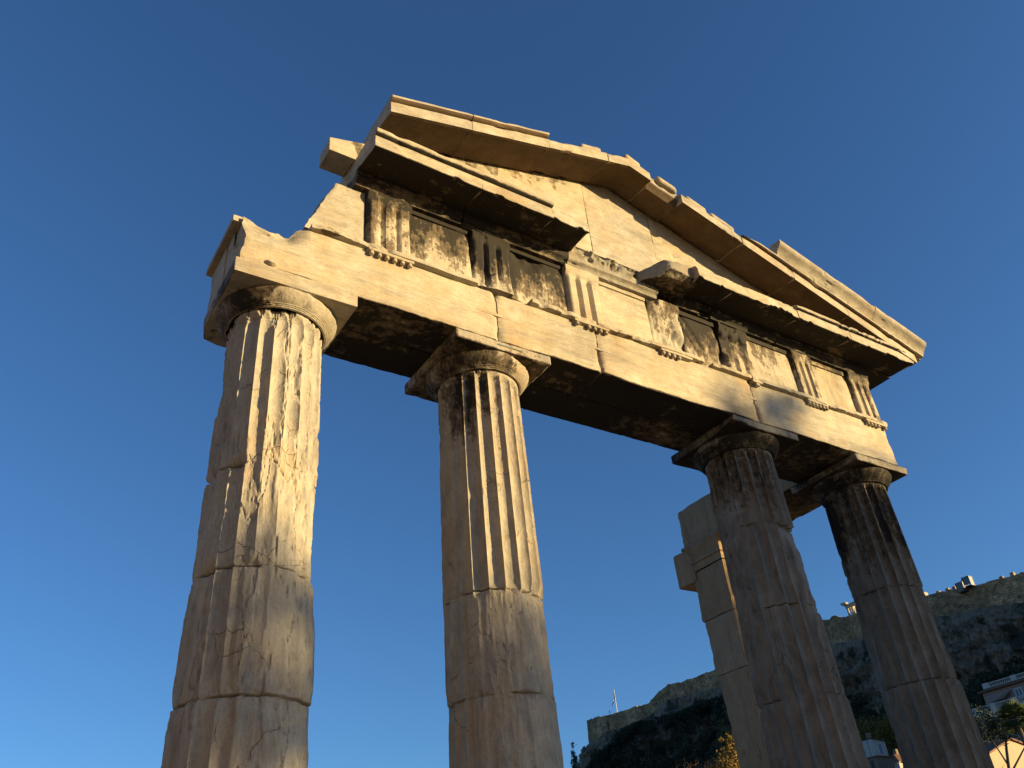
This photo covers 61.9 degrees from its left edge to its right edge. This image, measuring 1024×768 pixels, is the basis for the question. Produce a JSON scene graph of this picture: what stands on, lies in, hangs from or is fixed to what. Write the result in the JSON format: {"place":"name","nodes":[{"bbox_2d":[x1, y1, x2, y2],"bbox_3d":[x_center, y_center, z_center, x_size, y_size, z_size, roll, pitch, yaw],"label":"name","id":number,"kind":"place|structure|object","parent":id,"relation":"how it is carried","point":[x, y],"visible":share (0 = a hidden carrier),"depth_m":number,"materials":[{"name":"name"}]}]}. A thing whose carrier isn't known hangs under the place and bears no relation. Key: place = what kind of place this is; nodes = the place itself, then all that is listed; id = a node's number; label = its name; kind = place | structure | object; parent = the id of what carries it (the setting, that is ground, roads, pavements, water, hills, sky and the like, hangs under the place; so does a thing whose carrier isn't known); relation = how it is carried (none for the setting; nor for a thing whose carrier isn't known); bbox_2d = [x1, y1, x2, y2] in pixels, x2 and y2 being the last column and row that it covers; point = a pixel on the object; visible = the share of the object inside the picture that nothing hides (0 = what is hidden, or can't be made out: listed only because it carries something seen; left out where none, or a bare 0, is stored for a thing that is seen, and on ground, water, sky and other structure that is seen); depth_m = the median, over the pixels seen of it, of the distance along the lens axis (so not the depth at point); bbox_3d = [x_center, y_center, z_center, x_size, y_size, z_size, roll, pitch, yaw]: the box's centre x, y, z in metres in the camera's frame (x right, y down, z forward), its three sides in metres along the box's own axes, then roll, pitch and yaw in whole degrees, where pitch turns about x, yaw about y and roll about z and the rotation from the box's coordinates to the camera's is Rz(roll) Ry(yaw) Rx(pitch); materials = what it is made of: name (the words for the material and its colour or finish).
{"place":"outdoors","nodes":[
{"label":"outdoors","id":0,"kind":"place"},
{"bbox_2d":[0,0,1023,767],"label":"sky","id":1,"kind":"structure","parent":0,"point":[881,142],"materials":[{"name":"blue"}]},
{"bbox_2d":[161,94,993,767],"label":"ancient gate","id":2,"kind":"structure","parent":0,"point":[479,280],"depth_m":10.44,"materials":[{"name":"stone"}]},
{"bbox_2d":[665,710,981,767],"bbox_3d":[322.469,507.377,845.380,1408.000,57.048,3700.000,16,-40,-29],"label":"hillside","id":3,"kind":"structure","parent":0,"point":[735,753],"depth_m":242.87,"materials":[{"name":"green plant"}]},
{"bbox_2d":[570,742,579,767],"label":"cypress tree","id":4,"kind":"object","parent":3,"relation":"on","point":[574,762],"visible":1,"depth_m":240.37,"materials":[{"name":"green plant"}]},
{"bbox_2d":[710,714,728,765],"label":"cypress tree","id":5,"kind":"object","parent":3,"relation":"on","point":[717,740],"visible":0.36,"depth_m":162.86,"materials":[{"name":"green plant"}]},
{"bbox_2d":[715,716,737,767],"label":"cypress tree","id":6,"kind":"object","parent":3,"relation":"on","point":[722,733],"visible":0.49,"depth_m":159.69,"materials":[{"name":"green plant"}]},
{"bbox_2d":[577,603,1023,767],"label":"rock cliff","id":7,"kind":"structure","parent":3,"relation":"on","point":[986,639],"depth_m":210.96,"materials":[{"name":"stone"}]},
{"bbox_2d":[587,572,1023,742],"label":"citadel wall","id":8,"kind":"structure","parent":7,"relation":"on","point":[1001,590],"depth_m":233.04,"materials":[{"name":"grey stone"}]},
{"bbox_2d":[955,575,974,593],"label":"hoist cabin","id":9,"kind":"object","parent":8,"relation":"attached to","point":[963,583],"visible":1,"depth_m":207.58,"materials":[{"name":"metal"}]},
{"bbox_2d":[586,655,1023,767],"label":"woods","id":10,"kind":"object","parent":3,"relation":"on","point":[658,757],"visible":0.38,"depth_m":247.20,"materials":[{"name":"green plant"}]},
{"bbox_2d":[861,732,888,757],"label":"white house","id":11,"kind":"structure","parent":3,"relation":"on","point":[877,746],"depth_m":170.91,"materials":[{"name":"paint"}]},
{"bbox_2d":[877,743,884,754],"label":"window","id":12,"kind":"structure","parent":11,"relation":"in","point":[881,751],"depth_m":170.82,"materials":[{"name":"white paint"}]},
{"bbox_2d":[855,716,897,751],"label":"autumn tree","id":13,"kind":"object","parent":3,"relation":"on","point":[865,726],"visible":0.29,"depth_m":183.96,"materials":[{"name":"green plant"}]},
{"bbox_2d":[867,755,894,767],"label":"ochre house","id":14,"kind":"structure","parent":3,"relation":"on","point":[878,761],"depth_m":136.11,"materials":[{"name":"paint"}]},
{"bbox_2d":[872,714,897,755],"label":"autumn tree","id":15,"kind":"object","parent":3,"relation":"on","point":[882,724],"visible":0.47,"depth_m":178.36,"materials":[{"name":"green plant"}]},
{"bbox_2d":[892,749,902,767],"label":"tiled house","id":16,"kind":"structure","parent":3,"relation":"on","point":[897,760],"depth_m":141.80,"materials":[{"name":"white paint"}]},
{"bbox_2d":[971,708,997,743],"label":"dark evergreen","id":17,"kind":"object","parent":3,"relation":"on","point":[985,731],"visible":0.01,"depth_m":113.79,"materials":[{"name":"green plant"}]},
{"bbox_2d":[971,702,1023,767],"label":"dark evergreen","id":18,"kind":"object","parent":3,"relation":"on","point":[990,722],"visible":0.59,"depth_m":96.63,"materials":[{"name":"green plant"}]},
{"bbox_2d":[972,672,1023,742],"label":"building","id":19,"kind":"structure","parent":3,"relation":"on","point":[996,697],"depth_m":130.84,"materials":[{"name":"paint"}]},
{"bbox_2d":[1014,687,1023,697],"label":"window","id":20,"kind":"structure","parent":19,"relation":"in","point":[1018,691],"depth_m":129.19,"materials":[{"name":"glass"}]},
{"bbox_2d":[985,738,1023,767],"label":"cream house","id":21,"kind":"structure","parent":3,"relation":"on","point":[1015,748],"depth_m":102.88,"materials":[{"name":"paint"}]},
{"bbox_3d":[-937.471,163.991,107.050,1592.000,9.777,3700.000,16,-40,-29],"label":"ground","id":22,"kind":"structure","parent":0,"visible":0},
{"bbox_2d":[709,732,739,767],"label":"poplar tree","id":23,"kind":"object","parent":22,"relation":"on","point":[730,754],"visible":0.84,"depth_m":114.10,"materials":[{"name":"green plant"}]},
{"bbox_2d":[996,699,1023,744],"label":"palm tree","id":24,"kind":"object","parent":22,"relation":"on","point":[1014,709],"visible":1,"depth_m":85.05,"materials":[{"name":"green plant"}]},
{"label":"plateau","id":25,"kind":"structure","parent":0,"visible":0},
{"bbox_2d":[840,592,927,615],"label":"temple porch","id":26,"kind":"object","parent":25,"relation":"on","point":[850,607],"visible":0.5,"depth_m":249.03,"materials":[{"name":"stone"}]}
]}

